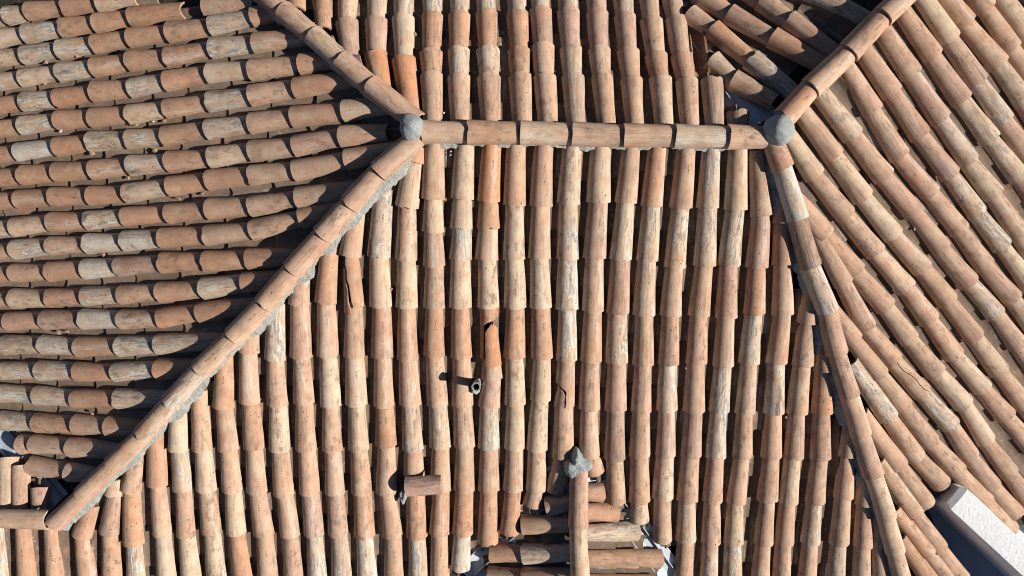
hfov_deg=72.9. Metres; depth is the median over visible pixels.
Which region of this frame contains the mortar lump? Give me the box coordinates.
[563,446,591,478]
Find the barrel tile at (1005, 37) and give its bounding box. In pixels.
[979,6,1021,53]
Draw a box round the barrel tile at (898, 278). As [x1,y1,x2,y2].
[870,250,915,294]
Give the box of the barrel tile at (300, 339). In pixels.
[289,305,312,359]
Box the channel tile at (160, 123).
[148,116,185,127]
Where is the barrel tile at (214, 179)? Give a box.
[203,167,249,190]
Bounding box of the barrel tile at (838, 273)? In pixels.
[813,237,852,288]
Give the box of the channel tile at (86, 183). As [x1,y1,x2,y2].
[70,178,107,187]
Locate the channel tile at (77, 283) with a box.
[67,278,103,287]
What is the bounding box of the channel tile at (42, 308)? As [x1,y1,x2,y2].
[31,306,67,310]
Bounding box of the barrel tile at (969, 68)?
[941,36,987,87]
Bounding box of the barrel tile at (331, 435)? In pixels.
[322,406,342,453]
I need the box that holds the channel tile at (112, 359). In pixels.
[95,355,136,363]
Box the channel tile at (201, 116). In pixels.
[185,109,228,122]
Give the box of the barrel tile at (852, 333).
[838,306,861,346]
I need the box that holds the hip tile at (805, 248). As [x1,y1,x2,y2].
[787,218,821,270]
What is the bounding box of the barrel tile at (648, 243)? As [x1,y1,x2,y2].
[636,206,659,262]
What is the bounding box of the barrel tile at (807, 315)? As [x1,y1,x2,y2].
[796,292,817,324]
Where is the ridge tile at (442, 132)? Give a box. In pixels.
[421,120,467,143]
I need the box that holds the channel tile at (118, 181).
[107,175,145,185]
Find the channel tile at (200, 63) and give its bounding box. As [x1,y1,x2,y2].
[185,57,230,67]
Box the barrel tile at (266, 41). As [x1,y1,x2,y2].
[250,29,307,53]
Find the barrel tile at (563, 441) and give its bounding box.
[552,400,573,460]
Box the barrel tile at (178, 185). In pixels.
[164,172,207,196]
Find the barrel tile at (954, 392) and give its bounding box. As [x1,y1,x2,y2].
[930,370,972,410]
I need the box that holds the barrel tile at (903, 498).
[881,458,923,520]
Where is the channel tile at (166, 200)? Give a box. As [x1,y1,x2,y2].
[149,193,191,205]
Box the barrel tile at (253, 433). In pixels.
[242,403,264,450]
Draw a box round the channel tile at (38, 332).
[31,328,67,336]
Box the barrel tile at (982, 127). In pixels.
[955,97,999,146]
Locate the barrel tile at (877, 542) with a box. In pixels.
[873,515,883,549]
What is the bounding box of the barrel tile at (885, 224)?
[856,195,902,242]
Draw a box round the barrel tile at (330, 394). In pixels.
[319,356,341,408]
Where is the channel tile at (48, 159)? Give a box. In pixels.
[32,155,72,163]
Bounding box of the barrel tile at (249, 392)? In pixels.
[239,353,259,405]
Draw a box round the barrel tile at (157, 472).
[146,432,168,488]
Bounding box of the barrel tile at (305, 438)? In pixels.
[295,404,316,452]
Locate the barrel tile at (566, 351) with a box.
[556,310,576,362]
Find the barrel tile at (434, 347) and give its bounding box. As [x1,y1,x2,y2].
[423,308,444,357]
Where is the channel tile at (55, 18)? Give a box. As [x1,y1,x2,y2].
[53,14,89,20]
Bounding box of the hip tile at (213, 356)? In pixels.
[191,332,238,377]
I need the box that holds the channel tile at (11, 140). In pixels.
[6,133,39,144]
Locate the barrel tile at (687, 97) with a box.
[675,76,698,124]
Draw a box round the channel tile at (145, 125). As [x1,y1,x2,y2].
[111,122,148,130]
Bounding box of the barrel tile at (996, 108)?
[970,79,1013,127]
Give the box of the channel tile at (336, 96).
[317,88,363,103]
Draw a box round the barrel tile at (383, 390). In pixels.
[374,358,394,408]
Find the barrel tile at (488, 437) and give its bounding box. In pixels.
[478,408,499,451]
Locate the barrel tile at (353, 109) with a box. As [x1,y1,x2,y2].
[340,98,388,121]
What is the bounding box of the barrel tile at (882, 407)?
[850,358,897,423]
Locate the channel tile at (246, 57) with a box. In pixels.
[230,51,274,60]
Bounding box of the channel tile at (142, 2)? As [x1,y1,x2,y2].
[136,0,159,4]
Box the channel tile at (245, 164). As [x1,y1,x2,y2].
[227,160,267,167]
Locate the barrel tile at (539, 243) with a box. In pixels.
[528,206,550,259]
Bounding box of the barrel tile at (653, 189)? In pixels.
[640,147,665,207]
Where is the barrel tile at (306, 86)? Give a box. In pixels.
[291,72,353,98]
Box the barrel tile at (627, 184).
[614,148,639,203]
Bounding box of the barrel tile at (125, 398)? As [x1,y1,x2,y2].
[111,388,166,408]
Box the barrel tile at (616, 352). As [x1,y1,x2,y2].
[605,313,627,364]
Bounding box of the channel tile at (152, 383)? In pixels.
[135,378,177,389]
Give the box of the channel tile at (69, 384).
[58,380,96,389]
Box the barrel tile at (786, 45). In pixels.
[765,27,825,69]
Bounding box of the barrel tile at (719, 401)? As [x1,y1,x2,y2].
[708,366,730,414]
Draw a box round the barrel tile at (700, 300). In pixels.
[688,266,712,317]
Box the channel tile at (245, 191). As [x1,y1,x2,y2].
[231,183,275,196]
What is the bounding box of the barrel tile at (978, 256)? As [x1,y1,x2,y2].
[952,228,994,272]
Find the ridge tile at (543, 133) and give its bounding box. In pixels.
[520,120,572,145]
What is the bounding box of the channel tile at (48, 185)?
[37,181,70,188]
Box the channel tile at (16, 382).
[0,379,20,384]
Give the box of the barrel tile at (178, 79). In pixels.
[161,65,207,91]
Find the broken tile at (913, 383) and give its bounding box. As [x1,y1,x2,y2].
[887,358,930,399]
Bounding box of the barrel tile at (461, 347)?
[451,308,471,359]
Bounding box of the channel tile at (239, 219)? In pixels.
[226,215,268,222]
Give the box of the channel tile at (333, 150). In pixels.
[312,145,357,156]
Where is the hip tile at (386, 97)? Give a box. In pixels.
[363,76,424,121]
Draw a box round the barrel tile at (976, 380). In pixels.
[949,354,991,394]
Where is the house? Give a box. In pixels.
[0,0,1023,575]
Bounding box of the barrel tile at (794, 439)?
[783,414,804,460]
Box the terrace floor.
[928,509,1023,575]
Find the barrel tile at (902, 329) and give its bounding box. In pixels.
[880,304,918,346]
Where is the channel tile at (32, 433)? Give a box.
[13,431,60,441]
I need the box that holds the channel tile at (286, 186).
[274,177,319,192]
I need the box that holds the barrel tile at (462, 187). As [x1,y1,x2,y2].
[451,144,474,199]
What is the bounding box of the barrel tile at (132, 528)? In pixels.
[122,492,144,547]
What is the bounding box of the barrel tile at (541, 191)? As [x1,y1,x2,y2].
[529,145,552,207]
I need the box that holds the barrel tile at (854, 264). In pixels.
[827,231,864,277]
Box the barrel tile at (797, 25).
[781,11,838,56]
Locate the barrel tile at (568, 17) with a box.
[557,6,579,46]
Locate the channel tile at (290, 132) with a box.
[269,126,311,138]
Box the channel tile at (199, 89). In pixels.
[189,81,232,95]
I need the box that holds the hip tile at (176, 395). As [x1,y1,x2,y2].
[161,365,204,409]
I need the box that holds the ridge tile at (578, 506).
[568,471,587,530]
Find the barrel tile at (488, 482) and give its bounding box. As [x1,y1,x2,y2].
[478,449,499,493]
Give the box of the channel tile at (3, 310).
[0,307,30,313]
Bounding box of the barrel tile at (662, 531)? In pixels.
[652,500,671,544]
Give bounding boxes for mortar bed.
[63,156,413,530]
[252,0,367,98]
[425,144,726,151]
[766,158,890,575]
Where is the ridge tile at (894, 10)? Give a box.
[874,0,915,25]
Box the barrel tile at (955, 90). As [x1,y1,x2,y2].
[924,53,971,107]
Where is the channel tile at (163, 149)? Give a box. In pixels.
[145,144,182,153]
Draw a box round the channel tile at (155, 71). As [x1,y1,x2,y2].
[147,64,184,74]
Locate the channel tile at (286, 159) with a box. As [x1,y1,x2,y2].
[267,154,312,162]
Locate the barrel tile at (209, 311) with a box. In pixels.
[193,296,254,323]
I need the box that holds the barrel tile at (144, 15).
[125,2,185,26]
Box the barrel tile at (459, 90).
[447,72,469,121]
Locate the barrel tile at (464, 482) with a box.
[453,448,474,493]
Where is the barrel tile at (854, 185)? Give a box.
[826,153,872,204]
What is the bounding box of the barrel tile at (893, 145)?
[865,108,909,162]
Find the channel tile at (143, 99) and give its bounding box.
[115,94,154,105]
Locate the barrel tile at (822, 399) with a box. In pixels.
[810,371,833,415]
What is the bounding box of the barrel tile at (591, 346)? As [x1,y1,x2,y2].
[580,311,601,363]
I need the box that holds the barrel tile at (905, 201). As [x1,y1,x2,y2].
[877,174,923,220]
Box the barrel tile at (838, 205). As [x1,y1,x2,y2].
[807,173,854,221]
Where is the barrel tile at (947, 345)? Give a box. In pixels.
[923,318,963,361]
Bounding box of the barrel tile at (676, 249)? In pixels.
[664,208,688,268]
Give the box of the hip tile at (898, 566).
[886,554,910,575]
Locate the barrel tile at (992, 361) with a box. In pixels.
[968,336,1008,377]
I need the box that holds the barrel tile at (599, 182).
[586,147,610,202]
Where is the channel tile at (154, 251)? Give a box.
[144,247,182,255]
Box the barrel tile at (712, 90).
[700,75,724,125]
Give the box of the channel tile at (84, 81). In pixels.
[77,75,110,85]
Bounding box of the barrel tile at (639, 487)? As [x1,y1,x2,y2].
[628,457,649,504]
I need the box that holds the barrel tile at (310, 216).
[296,200,338,228]
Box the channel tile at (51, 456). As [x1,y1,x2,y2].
[24,453,55,463]
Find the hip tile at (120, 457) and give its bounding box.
[104,432,147,472]
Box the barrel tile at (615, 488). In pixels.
[605,461,625,506]
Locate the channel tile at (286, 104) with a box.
[272,96,316,109]
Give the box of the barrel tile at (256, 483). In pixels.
[246,449,267,495]
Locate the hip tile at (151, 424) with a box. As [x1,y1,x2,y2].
[133,400,175,442]
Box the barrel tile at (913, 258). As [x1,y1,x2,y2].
[887,232,931,275]
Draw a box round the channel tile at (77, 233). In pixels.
[67,229,103,235]
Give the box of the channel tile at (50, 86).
[38,80,76,90]
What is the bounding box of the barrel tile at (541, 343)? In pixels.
[531,309,552,360]
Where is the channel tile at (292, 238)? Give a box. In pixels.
[274,226,313,248]
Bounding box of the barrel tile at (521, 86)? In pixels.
[508,71,532,121]
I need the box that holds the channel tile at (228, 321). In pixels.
[224,317,235,326]
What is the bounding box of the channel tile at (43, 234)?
[29,231,66,237]
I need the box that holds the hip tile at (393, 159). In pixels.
[371,136,423,180]
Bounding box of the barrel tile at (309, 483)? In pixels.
[298,450,320,496]
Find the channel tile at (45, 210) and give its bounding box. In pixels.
[38,206,73,214]
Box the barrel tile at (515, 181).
[503,145,525,205]
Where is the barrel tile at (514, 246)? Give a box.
[503,205,524,260]
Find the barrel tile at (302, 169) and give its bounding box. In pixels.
[290,152,346,181]
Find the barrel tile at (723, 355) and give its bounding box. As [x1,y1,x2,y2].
[712,318,733,368]
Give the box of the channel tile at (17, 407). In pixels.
[0,403,22,411]
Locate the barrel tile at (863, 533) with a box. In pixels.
[853,505,872,549]
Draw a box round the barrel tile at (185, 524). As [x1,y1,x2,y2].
[175,490,195,539]
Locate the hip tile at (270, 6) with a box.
[255,0,285,16]
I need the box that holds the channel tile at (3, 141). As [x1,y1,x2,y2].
[0,137,6,145]
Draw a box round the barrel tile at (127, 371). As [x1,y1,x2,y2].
[109,361,154,381]
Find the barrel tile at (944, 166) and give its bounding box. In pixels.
[914,133,959,181]
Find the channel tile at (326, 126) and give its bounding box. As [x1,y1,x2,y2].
[310,119,362,131]
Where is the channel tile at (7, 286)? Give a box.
[0,282,30,290]
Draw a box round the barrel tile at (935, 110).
[904,72,950,126]
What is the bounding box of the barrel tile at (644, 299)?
[632,261,655,316]
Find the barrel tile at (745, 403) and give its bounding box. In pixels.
[734,363,756,415]
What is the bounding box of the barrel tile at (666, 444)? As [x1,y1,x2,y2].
[655,411,675,459]
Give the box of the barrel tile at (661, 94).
[649,74,672,124]
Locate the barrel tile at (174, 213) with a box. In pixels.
[162,201,206,223]
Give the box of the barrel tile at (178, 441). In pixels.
[168,413,188,452]
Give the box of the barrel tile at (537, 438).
[526,400,548,452]
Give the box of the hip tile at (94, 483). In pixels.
[73,461,117,502]
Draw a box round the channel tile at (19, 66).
[14,62,47,70]
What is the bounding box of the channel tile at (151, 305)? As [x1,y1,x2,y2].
[140,301,179,308]
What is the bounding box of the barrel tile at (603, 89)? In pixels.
[591,73,615,123]
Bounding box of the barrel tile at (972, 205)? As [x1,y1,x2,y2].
[944,173,986,219]
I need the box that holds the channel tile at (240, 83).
[232,78,275,88]
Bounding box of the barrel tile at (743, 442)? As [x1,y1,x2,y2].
[732,414,752,460]
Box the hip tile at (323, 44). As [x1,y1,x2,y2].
[304,26,344,65]
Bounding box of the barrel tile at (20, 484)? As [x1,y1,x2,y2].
[11,465,30,508]
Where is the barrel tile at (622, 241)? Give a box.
[609,202,633,260]
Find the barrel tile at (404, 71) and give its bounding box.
[392,53,420,109]
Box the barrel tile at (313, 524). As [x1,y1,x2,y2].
[302,494,324,538]
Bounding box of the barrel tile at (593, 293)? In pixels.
[582,258,603,312]
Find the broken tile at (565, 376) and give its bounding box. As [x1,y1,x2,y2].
[554,361,574,409]
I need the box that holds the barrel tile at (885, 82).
[858,45,901,100]
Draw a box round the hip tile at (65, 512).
[45,493,87,530]
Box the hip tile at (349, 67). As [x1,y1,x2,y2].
[332,51,374,93]
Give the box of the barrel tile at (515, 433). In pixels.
[504,406,524,451]
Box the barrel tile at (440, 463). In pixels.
[430,448,450,493]
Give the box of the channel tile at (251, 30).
[238,22,281,35]
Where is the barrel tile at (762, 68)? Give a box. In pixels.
[742,50,797,98]
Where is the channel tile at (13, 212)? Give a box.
[3,207,38,219]
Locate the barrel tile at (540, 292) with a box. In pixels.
[530,259,551,309]
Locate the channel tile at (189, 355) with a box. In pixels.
[175,351,202,357]
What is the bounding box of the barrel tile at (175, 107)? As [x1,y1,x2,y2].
[161,94,207,118]
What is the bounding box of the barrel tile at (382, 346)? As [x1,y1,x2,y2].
[371,307,393,359]
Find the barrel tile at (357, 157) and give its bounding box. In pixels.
[342,140,396,170]
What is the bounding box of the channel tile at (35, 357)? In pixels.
[21,353,59,361]
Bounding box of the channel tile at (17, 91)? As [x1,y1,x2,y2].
[5,85,38,95]
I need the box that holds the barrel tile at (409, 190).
[395,162,422,208]
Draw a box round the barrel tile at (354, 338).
[343,301,364,358]
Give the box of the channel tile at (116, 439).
[101,435,126,441]
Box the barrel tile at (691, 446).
[680,412,701,459]
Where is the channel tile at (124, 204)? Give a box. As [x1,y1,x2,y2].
[112,200,149,208]
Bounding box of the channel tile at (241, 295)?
[223,292,258,298]
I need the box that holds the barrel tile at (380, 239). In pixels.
[367,190,392,258]
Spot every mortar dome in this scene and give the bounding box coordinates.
[400,113,422,140]
[762,114,794,145]
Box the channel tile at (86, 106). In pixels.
[78,100,115,109]
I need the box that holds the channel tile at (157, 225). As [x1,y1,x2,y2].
[141,222,184,228]
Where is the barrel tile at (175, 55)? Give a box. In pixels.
[162,41,210,67]
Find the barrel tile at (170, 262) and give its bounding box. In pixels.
[156,251,202,273]
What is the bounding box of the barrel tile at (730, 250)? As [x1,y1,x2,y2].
[717,210,744,267]
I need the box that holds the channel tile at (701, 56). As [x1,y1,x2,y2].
[688,30,710,75]
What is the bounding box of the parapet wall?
[932,482,1023,575]
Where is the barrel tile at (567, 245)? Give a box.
[557,204,578,260]
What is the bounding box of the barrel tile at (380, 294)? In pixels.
[369,257,392,308]
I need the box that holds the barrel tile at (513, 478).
[503,450,522,493]
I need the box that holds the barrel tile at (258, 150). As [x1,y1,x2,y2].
[246,138,294,161]
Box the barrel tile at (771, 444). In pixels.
[760,414,781,460]
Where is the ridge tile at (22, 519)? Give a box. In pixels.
[0,509,48,529]
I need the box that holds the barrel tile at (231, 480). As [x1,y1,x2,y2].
[220,450,242,493]
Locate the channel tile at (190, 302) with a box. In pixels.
[180,297,223,304]
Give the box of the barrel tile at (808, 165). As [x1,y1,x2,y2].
[786,130,823,182]
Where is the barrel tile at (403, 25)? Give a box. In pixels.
[392,12,414,55]
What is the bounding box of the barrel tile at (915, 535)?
[896,505,935,558]
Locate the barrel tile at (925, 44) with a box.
[896,6,942,63]
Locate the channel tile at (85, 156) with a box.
[72,151,105,160]
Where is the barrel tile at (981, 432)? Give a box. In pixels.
[958,403,994,446]
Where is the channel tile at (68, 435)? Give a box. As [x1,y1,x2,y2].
[60,433,100,439]
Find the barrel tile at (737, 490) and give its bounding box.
[726,458,748,506]
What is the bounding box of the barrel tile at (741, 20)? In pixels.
[723,4,775,44]
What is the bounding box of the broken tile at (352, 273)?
[343,257,363,314]
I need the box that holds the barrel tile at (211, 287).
[197,274,243,299]
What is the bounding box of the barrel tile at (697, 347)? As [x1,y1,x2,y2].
[685,316,707,365]
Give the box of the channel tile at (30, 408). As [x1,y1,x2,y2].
[22,403,58,413]
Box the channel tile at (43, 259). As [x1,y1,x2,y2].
[33,254,70,263]
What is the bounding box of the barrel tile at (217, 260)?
[200,250,246,272]
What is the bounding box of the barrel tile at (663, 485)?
[651,457,673,501]
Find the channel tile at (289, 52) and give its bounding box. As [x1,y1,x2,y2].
[274,35,334,56]
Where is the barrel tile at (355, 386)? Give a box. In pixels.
[345,357,367,407]
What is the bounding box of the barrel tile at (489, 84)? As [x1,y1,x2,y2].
[477,71,500,120]
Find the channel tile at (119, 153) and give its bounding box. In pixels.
[105,148,144,157]
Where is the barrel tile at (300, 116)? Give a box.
[288,102,343,128]
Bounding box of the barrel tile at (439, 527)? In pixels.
[429,492,449,537]
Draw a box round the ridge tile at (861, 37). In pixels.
[840,9,889,61]
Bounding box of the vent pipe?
[471,378,481,393]
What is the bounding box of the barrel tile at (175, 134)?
[158,121,206,146]
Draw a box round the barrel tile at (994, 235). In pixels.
[970,211,1011,252]
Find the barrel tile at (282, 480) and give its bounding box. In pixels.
[272,452,294,498]
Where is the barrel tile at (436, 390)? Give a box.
[426,357,448,408]
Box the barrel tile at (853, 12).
[801,0,870,25]
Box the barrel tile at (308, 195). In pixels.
[293,179,355,207]
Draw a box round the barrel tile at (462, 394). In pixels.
[452,358,472,407]
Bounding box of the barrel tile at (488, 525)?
[477,492,497,546]
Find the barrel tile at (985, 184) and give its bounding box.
[961,158,1003,201]
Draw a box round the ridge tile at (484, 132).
[467,119,520,144]
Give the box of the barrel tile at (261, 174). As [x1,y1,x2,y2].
[246,162,293,185]
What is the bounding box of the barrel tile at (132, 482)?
[120,455,144,494]
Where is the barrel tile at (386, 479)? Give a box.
[376,446,396,496]
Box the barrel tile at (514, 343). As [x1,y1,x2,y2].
[503,308,525,359]
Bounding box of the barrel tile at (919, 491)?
[897,465,934,510]
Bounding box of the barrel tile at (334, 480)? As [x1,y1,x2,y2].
[325,452,344,496]
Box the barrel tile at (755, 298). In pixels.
[743,268,765,315]
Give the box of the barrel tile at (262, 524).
[249,492,274,537]
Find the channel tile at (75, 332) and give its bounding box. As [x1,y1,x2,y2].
[67,328,106,337]
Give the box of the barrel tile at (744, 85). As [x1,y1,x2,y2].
[727,70,779,109]
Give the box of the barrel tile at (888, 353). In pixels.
[862,325,901,366]
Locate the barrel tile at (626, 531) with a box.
[587,521,640,541]
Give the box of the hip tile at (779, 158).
[764,143,793,172]
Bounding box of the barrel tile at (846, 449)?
[838,427,855,458]
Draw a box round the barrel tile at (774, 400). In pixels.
[763,363,784,415]
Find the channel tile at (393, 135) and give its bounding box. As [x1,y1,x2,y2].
[358,130,401,145]
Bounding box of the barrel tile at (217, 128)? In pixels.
[202,115,249,139]
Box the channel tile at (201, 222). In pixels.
[185,218,226,225]
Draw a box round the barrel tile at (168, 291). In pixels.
[153,280,200,302]
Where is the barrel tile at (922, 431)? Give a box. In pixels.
[898,405,939,449]
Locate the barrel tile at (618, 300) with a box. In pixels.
[606,259,629,314]
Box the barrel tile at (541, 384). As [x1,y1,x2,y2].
[530,359,550,402]
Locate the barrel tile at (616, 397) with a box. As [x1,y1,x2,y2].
[604,363,626,413]
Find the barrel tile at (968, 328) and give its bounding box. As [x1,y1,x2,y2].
[941,299,983,343]
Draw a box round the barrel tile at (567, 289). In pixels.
[555,259,578,310]
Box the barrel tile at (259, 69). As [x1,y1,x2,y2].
[246,56,299,81]
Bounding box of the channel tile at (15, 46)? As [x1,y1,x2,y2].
[1,44,19,48]
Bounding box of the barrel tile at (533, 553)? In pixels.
[520,543,569,564]
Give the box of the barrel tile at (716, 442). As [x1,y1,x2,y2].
[705,412,726,459]
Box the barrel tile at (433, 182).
[421,144,444,199]
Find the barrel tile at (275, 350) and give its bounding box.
[264,302,285,362]
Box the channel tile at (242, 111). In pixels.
[229,103,271,116]
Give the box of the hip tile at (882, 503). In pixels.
[865,476,896,522]
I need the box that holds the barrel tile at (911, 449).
[883,417,924,463]
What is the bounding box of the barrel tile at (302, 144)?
[290,128,340,156]
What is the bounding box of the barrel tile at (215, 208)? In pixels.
[203,197,249,220]
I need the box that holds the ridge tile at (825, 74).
[802,45,855,97]
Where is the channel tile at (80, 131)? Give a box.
[76,126,110,134]
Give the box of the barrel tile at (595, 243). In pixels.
[582,203,607,259]
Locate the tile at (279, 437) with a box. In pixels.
[269,406,290,453]
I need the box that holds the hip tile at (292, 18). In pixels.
[275,1,316,41]
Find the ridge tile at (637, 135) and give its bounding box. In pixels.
[623,123,676,147]
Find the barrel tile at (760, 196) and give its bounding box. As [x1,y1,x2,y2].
[748,149,772,216]
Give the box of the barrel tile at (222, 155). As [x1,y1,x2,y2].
[205,143,250,168]
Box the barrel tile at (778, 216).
[772,203,786,222]
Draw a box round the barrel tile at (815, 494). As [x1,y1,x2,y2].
[805,460,827,505]
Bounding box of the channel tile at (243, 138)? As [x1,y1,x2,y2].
[224,132,268,144]
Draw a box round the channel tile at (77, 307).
[68,305,103,309]
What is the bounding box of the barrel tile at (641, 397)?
[631,366,651,413]
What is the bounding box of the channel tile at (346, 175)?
[319,166,368,183]
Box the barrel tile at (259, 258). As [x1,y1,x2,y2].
[243,248,295,269]
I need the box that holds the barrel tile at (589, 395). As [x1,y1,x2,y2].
[578,361,599,411]
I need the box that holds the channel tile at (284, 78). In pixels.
[275,72,326,80]
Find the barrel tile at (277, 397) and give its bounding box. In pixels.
[266,361,287,407]
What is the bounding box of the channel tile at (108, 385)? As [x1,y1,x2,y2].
[96,380,135,389]
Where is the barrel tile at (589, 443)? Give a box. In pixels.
[579,411,599,459]
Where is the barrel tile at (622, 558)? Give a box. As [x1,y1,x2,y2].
[588,549,640,568]
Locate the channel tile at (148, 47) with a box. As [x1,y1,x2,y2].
[120,44,155,53]
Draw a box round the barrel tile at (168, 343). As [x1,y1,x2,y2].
[152,332,223,354]
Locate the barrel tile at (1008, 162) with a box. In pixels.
[984,136,1023,184]
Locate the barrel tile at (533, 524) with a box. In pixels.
[520,514,568,534]
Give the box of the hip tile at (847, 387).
[828,354,859,399]
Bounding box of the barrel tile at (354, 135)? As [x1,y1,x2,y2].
[337,124,389,147]
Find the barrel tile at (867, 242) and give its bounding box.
[838,212,884,259]
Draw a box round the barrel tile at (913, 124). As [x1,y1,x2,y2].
[884,89,929,142]
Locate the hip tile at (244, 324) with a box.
[225,299,270,344]
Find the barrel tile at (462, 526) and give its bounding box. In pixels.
[452,492,472,537]
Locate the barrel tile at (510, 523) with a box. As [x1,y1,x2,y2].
[499,492,520,536]
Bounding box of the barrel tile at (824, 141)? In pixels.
[797,107,842,163]
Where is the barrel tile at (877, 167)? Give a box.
[845,133,893,184]
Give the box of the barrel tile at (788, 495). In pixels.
[778,458,800,505]
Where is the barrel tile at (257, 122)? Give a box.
[246,109,291,134]
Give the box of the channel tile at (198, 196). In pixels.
[191,188,232,201]
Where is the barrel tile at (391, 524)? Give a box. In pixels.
[379,494,402,539]
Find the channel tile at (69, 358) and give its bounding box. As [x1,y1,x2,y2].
[59,355,94,362]
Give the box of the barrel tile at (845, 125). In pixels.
[813,88,862,143]
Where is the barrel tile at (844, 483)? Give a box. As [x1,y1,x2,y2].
[833,456,854,500]
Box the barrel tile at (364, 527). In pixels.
[354,494,374,540]
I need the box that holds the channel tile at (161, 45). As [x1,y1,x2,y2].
[156,39,194,48]
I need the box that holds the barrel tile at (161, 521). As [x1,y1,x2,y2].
[150,487,172,538]
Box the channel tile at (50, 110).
[45,105,78,113]
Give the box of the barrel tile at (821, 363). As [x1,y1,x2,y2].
[812,345,831,373]
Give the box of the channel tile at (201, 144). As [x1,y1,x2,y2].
[182,138,224,149]
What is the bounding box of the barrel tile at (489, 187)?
[477,145,500,201]
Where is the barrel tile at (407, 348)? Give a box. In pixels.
[397,308,417,361]
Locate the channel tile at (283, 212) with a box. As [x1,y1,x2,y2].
[269,209,296,215]
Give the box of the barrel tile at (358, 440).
[348,406,368,452]
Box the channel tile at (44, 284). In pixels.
[31,280,67,288]
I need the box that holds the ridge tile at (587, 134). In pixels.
[571,121,624,146]
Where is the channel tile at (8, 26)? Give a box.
[0,21,31,28]
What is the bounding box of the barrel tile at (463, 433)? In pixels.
[453,406,475,449]
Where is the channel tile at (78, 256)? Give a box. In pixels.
[70,253,107,259]
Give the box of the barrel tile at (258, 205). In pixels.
[246,191,296,216]
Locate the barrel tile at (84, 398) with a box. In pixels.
[68,388,113,408]
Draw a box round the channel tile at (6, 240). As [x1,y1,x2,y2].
[0,235,28,242]
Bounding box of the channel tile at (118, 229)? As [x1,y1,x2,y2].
[104,225,141,232]
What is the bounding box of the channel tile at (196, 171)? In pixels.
[185,166,226,173]
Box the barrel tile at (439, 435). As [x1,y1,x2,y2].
[429,406,450,450]
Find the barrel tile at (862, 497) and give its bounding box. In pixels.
[854,480,872,507]
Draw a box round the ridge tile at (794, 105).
[774,81,817,123]
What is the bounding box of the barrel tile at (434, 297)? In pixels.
[423,267,444,309]
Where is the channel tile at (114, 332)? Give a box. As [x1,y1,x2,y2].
[106,328,145,336]
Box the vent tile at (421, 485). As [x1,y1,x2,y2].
[399,475,441,504]
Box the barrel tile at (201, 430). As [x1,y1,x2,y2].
[191,390,212,453]
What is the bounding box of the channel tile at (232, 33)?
[195,30,238,42]
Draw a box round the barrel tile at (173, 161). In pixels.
[162,149,209,172]
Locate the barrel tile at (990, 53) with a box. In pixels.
[960,19,1008,72]
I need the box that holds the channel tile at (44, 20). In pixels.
[32,18,52,22]
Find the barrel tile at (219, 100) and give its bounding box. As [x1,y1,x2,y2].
[204,87,250,112]
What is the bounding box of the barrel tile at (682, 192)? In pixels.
[669,149,695,209]
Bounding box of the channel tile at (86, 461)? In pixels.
[56,454,94,465]
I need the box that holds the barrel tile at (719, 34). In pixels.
[705,20,754,65]
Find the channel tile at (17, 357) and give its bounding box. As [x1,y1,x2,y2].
[0,353,21,361]
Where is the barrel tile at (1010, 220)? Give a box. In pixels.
[986,191,1023,240]
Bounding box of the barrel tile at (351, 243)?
[339,214,364,257]
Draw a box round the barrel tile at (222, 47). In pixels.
[206,35,253,58]
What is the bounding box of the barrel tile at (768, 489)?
[756,458,778,503]
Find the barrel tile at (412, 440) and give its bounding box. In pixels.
[402,406,423,452]
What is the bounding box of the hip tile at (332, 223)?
[313,199,355,242]
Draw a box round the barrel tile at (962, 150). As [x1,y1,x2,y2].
[933,117,978,167]
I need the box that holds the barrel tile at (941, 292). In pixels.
[915,265,956,308]
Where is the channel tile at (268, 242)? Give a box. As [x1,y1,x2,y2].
[228,236,275,249]
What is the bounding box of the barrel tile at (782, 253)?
[771,223,793,265]
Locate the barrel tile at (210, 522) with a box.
[199,491,221,535]
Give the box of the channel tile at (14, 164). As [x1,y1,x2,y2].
[0,159,32,167]
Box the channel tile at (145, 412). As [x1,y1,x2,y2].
[140,408,152,419]
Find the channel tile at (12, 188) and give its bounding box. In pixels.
[1,184,36,191]
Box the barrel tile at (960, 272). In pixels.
[929,246,978,289]
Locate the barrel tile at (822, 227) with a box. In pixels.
[801,192,833,240]
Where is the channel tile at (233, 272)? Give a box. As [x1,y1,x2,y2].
[225,269,268,274]
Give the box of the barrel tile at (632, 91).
[620,75,643,123]
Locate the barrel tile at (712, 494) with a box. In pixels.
[702,458,723,504]
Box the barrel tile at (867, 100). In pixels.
[841,63,882,117]
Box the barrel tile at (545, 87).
[533,72,557,121]
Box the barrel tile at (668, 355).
[658,316,678,366]
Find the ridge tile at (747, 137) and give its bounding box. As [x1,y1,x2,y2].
[727,124,768,149]
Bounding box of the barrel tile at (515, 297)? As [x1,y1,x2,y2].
[503,259,526,309]
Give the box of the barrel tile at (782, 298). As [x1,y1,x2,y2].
[771,265,793,316]
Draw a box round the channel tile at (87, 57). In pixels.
[84,50,119,59]
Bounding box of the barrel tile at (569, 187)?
[557,145,581,205]
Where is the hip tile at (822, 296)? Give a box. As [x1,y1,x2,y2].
[797,262,838,314]
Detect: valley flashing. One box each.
[0,431,67,515]
[464,466,569,575]
[588,473,674,575]
[683,0,775,124]
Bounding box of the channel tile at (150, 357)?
[136,353,175,360]
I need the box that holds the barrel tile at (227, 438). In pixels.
[216,409,238,452]
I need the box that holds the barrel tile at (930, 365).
[903,337,945,379]
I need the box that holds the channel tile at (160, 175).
[146,171,184,179]
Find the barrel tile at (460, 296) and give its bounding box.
[449,259,471,309]

